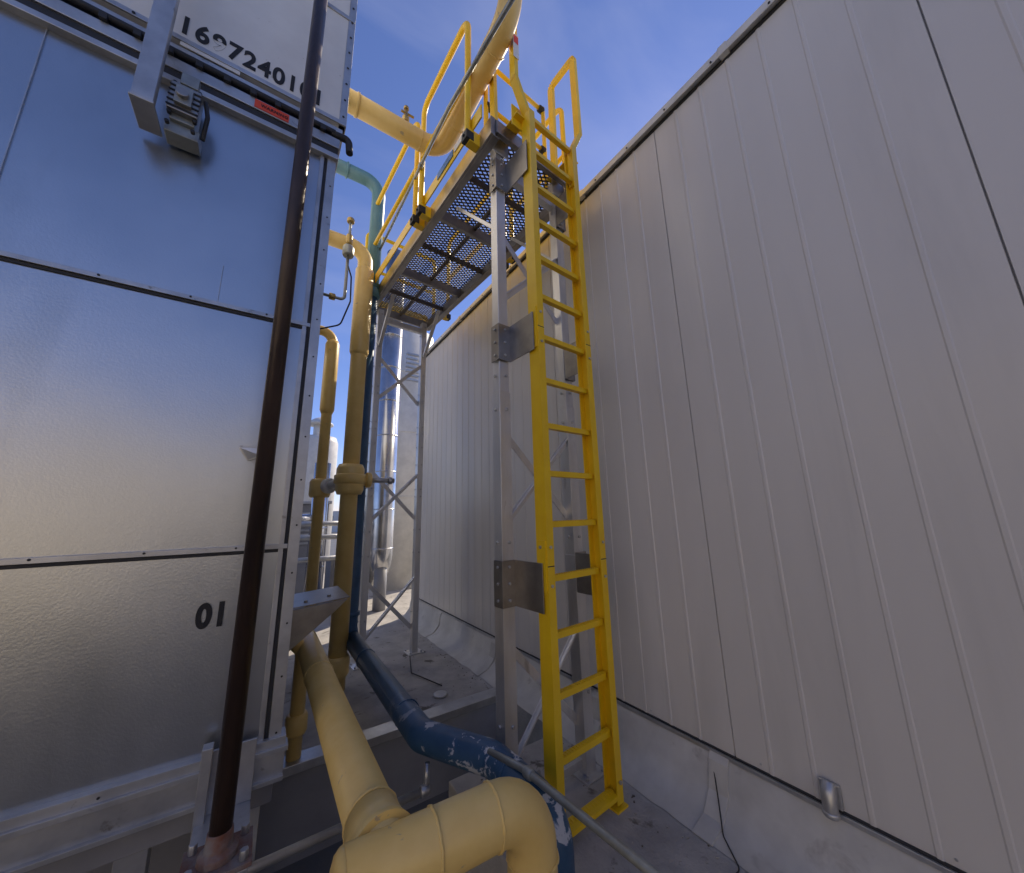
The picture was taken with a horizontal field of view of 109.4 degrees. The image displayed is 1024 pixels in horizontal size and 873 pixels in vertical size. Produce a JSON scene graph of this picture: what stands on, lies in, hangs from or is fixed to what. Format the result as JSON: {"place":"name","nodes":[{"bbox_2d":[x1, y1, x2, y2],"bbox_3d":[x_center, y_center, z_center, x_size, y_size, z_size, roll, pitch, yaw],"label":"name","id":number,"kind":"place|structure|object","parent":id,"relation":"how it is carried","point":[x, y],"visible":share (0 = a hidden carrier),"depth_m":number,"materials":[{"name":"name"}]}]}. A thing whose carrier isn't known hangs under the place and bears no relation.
{"place":"outdoors","nodes":[
{"label":"outdoors","id":0,"kind":"place"},
{"bbox_2d":[331,511,364,531],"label":"distant warehouse","id":1,"kind":"structure","parent":0,"point":[335,518],"depth_m":62.29,"materials":[{"name":"paint"}]},
{"bbox_2d":[274,532,448,872],"bbox_3d":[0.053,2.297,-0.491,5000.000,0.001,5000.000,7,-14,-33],"label":"ground","id":2,"kind":"structure","parent":0,"point":[320,861],"depth_m":2.57,"materials":[{"name":"grey concrete"}]},
{"bbox_2d":[0,0,357,872],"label":"air handling unit","id":3,"kind":"object","parent":2,"relation":"on","point":[146,154],"visible":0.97,"depth_m":1.63,"materials":[{"name":"metal"}]},
{"bbox_2d":[179,0,327,872],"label":"steel pipe post","id":4,"kind":"object","parent":3,"relation":"attached to","point":[221,839],"visible":1,"depth_m":1.46,"materials":[{"name":"brown metal"}]},
{"bbox_2d":[320,217,354,329],"bbox_3d":[-1.914,-1.763,3.906,0.371,1.482,0.119,7,-14,-33],"label":"valve assembly","id":5,"kind":"object","parent":3,"relation":"attached to","point":[348,251],"visible":0.98,"depth_m":3.98,"materials":[{"name":"silver metal"}]},
{"bbox_2d":[246,761,430,872],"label":"steel conduit","id":6,"kind":"object","parent":3,"relation":"attached to","point":[422,791],"visible":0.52,"depth_m":1.72,"materials":[{"name":"grey metal"}]},
{"bbox_2d":[348,0,521,156],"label":"overhead yellow pipe","id":7,"kind":"object","parent":3,"relation":"attached to","point":[403,129],"visible":0.88,"depth_m":3.35,"materials":[{"name":"metal"}]},
{"bbox_2d":[295,501,331,593],"bbox_3d":[-6.826,2.930,8.343,4.400,2.770,2.000,7,-14,-33],"label":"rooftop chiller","id":8,"kind":"object","parent":2,"relation":"on","point":[300,576],"visible":0.02,"depth_m":8.59,"materials":[{"name":"grey metal"}]},
{"bbox_2d":[304,417,337,573],"bbox_3d":[-6.683,2.176,12.197,1.232,5.850,1.232,7,-14,-33],"label":"exhaust vent","id":9,"kind":"object","parent":2,"relation":"on","point":[313,449],"visible":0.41,"depth_m":12.05,"materials":[{"name":"white metal"}]},
{"bbox_2d":[255,574,542,872],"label":"concrete pad","id":10,"kind":"object","parent":2,"relation":"on","point":[301,805],"depth_m":3.22,"materials":[{"name":"grey concrete"}]},
{"bbox_2d":[297,463,361,603],"bbox_3d":[-3.932,1.950,7.420,1.800,2.930,1.218,7,-14,-33],"label":"pipe rack","id":11,"kind":"object","parent":10,"relation":"on","point":[329,560],"visible":0.23,"depth_m":7.32,"materials":[{"name":"metal"}]},
{"bbox_2d":[285,230,394,761],"bbox_3d":[-1.823,-0.022,4.029,1.190,5.272,1.693,7,-14,-33],"label":"yellow riser pipe","id":12,"kind":"object","parent":10,"relation":"on","point":[349,481],"visible":0.88,"depth_m":4.22,"materials":[{"name":"metal"}]},
{"bbox_2d":[369,249,404,611],"bbox_3d":[-2.723,-0.437,7.872,0.436,7.730,0.851,5,-14,-29],"label":"insulated vertical duct","id":13,"kind":"object","parent":10,"relation":"on","point":[381,553],"visible":0.77,"depth_m":7.33,"materials":[{"name":"metal"}]},
{"bbox_2d":[409,656,447,698],"bbox_3d":[-1.003,2.636,4.006,0.162,0.024,1.221,7,-14,-33],"label":"ground wire","id":14,"kind":"object","parent":10,"relation":"on","point":[439,694],"visible":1,"depth_m":3.58,"materials":[{"name":"metal"}]},
{"bbox_2d":[349,21,603,786],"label":"access platform","id":15,"kind":"structure","parent":10,"relation":"on","point":[494,137],"depth_m":3.33,"materials":[{"name":"metal"}]},
{"bbox_2d":[379,0,514,250],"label":"steel conduit","id":16,"kind":"object","parent":15,"relation":"attached to","point":[501,17],"visible":1,"depth_m":3.03,"materials":[{"name":"yellow metal"}]},
{"bbox_2d":[371,626,718,868],"bbox_3d":[-0.539,2.465,3.213,1.129,0.006,6.275,7,-14,-33],"label":"roof debris","id":17,"kind":"object","parent":10,"relation":"on","point":[687,837],"visible":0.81,"depth_m":2.14,"materials":[{"name":"grey gravel"}]},
{"bbox_2d":[386,330,433,590],"bbox_3d":[-2.935,0.740,9.955,1.520,7.550,1.860,7,-14,-33],"label":"storage tank","id":18,"kind":"object","parent":2,"relation":"on","point":[399,576],"visible":0.23,"depth_m":9.39,"materials":[{"name":"white metal"}]},
{"bbox_2d":[298,630,558,872],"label":"yellow gas pipe","id":19,"kind":"object","parent":2,"relation":"on","point":[383,831],"visible":0.88,"depth_m":1.19,"materials":[{"name":"metal"}]},
{"bbox_2d":[336,159,574,872],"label":"blue water pipe","id":20,"kind":"object","parent":2,"relation":"on","point":[421,732],"visible":0.72,"depth_m":2.46,"materials":[{"name":"metal"}]},
{"bbox_2d":[487,748,661,872],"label":"steel conduit","id":21,"kind":"object","parent":20,"relation":"attached to","point":[628,853],"visible":1,"depth_m":1.46,"materials":[{"name":"grey metal"}]},
{"bbox_2d":[449,736,748,872],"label":"concrete walkway","id":22,"kind":"structure","parent":2,"relation":"on","point":[665,849],"depth_m":1.97,"materials":[{"name":"grey concrete"}]},
{"bbox_2d":[489,27,627,837],"bbox_3d":[0.276,-0.753,2.780,0.812,6.083,0.393,8,-15,-37],"label":"fixed ladder","id":23,"kind":"object","parent":22,"relation":"on","point":[528,585],"visible":0.98,"depth_m":2.48,"materials":[{"name":"yellow metal"}]},
{"bbox_2d":[397,601,942,872],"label":"flashing membrane","id":24,"kind":"object","parent":22,"relation":"on","point":[768,827],"visible":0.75,"depth_m":2.06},
{"bbox_2d":[419,598,966,872],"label":"drip edge","id":25,"kind":"object","parent":24,"relation":"on","point":[907,848],"visible":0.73,"depth_m":1.89,"materials":[{"name":"metal"}]},
{"bbox_2d":[714,773,739,872],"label":"ground wire","id":26,"kind":"object","parent":22,"relation":"on","point":[722,825],"visible":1,"depth_m":1.96,"materials":[{"name":"rubber"}]},
{"bbox_2d":[310,0,764,510],"label":"sky","id":27,"kind":"structure","parent":0,"point":[632,57],"materials":[{"name":"blue"}]},
{"bbox_2d":[419,0,1023,872],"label":"panels","id":28,"kind":"object","parent":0,"point":[803,234],"visible":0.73,"depth_m":1.95,"materials":[{"name":"paint"}]},
{"bbox_2d":[417,0,785,362],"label":"metal roof edge trim","id":29,"kind":"structure","parent":28,"relation":"on","point":[747,28],"depth_m":2.90,"materials":[{"name":"galvanised steel"},{"name":"dark rubber"}]},
{"bbox_2d":[818,776,843,821],"bbox_3d":[1.503,1.713,1.716,0.086,0.145,0.080,7,-14,-33],"label":"metal vent hood","id":30,"kind":"object","parent":28,"relation":"attached to","point":[831,799],"visible":1,"depth_m":1.70,"materials":[{"name":"silver metal"}]}
]}

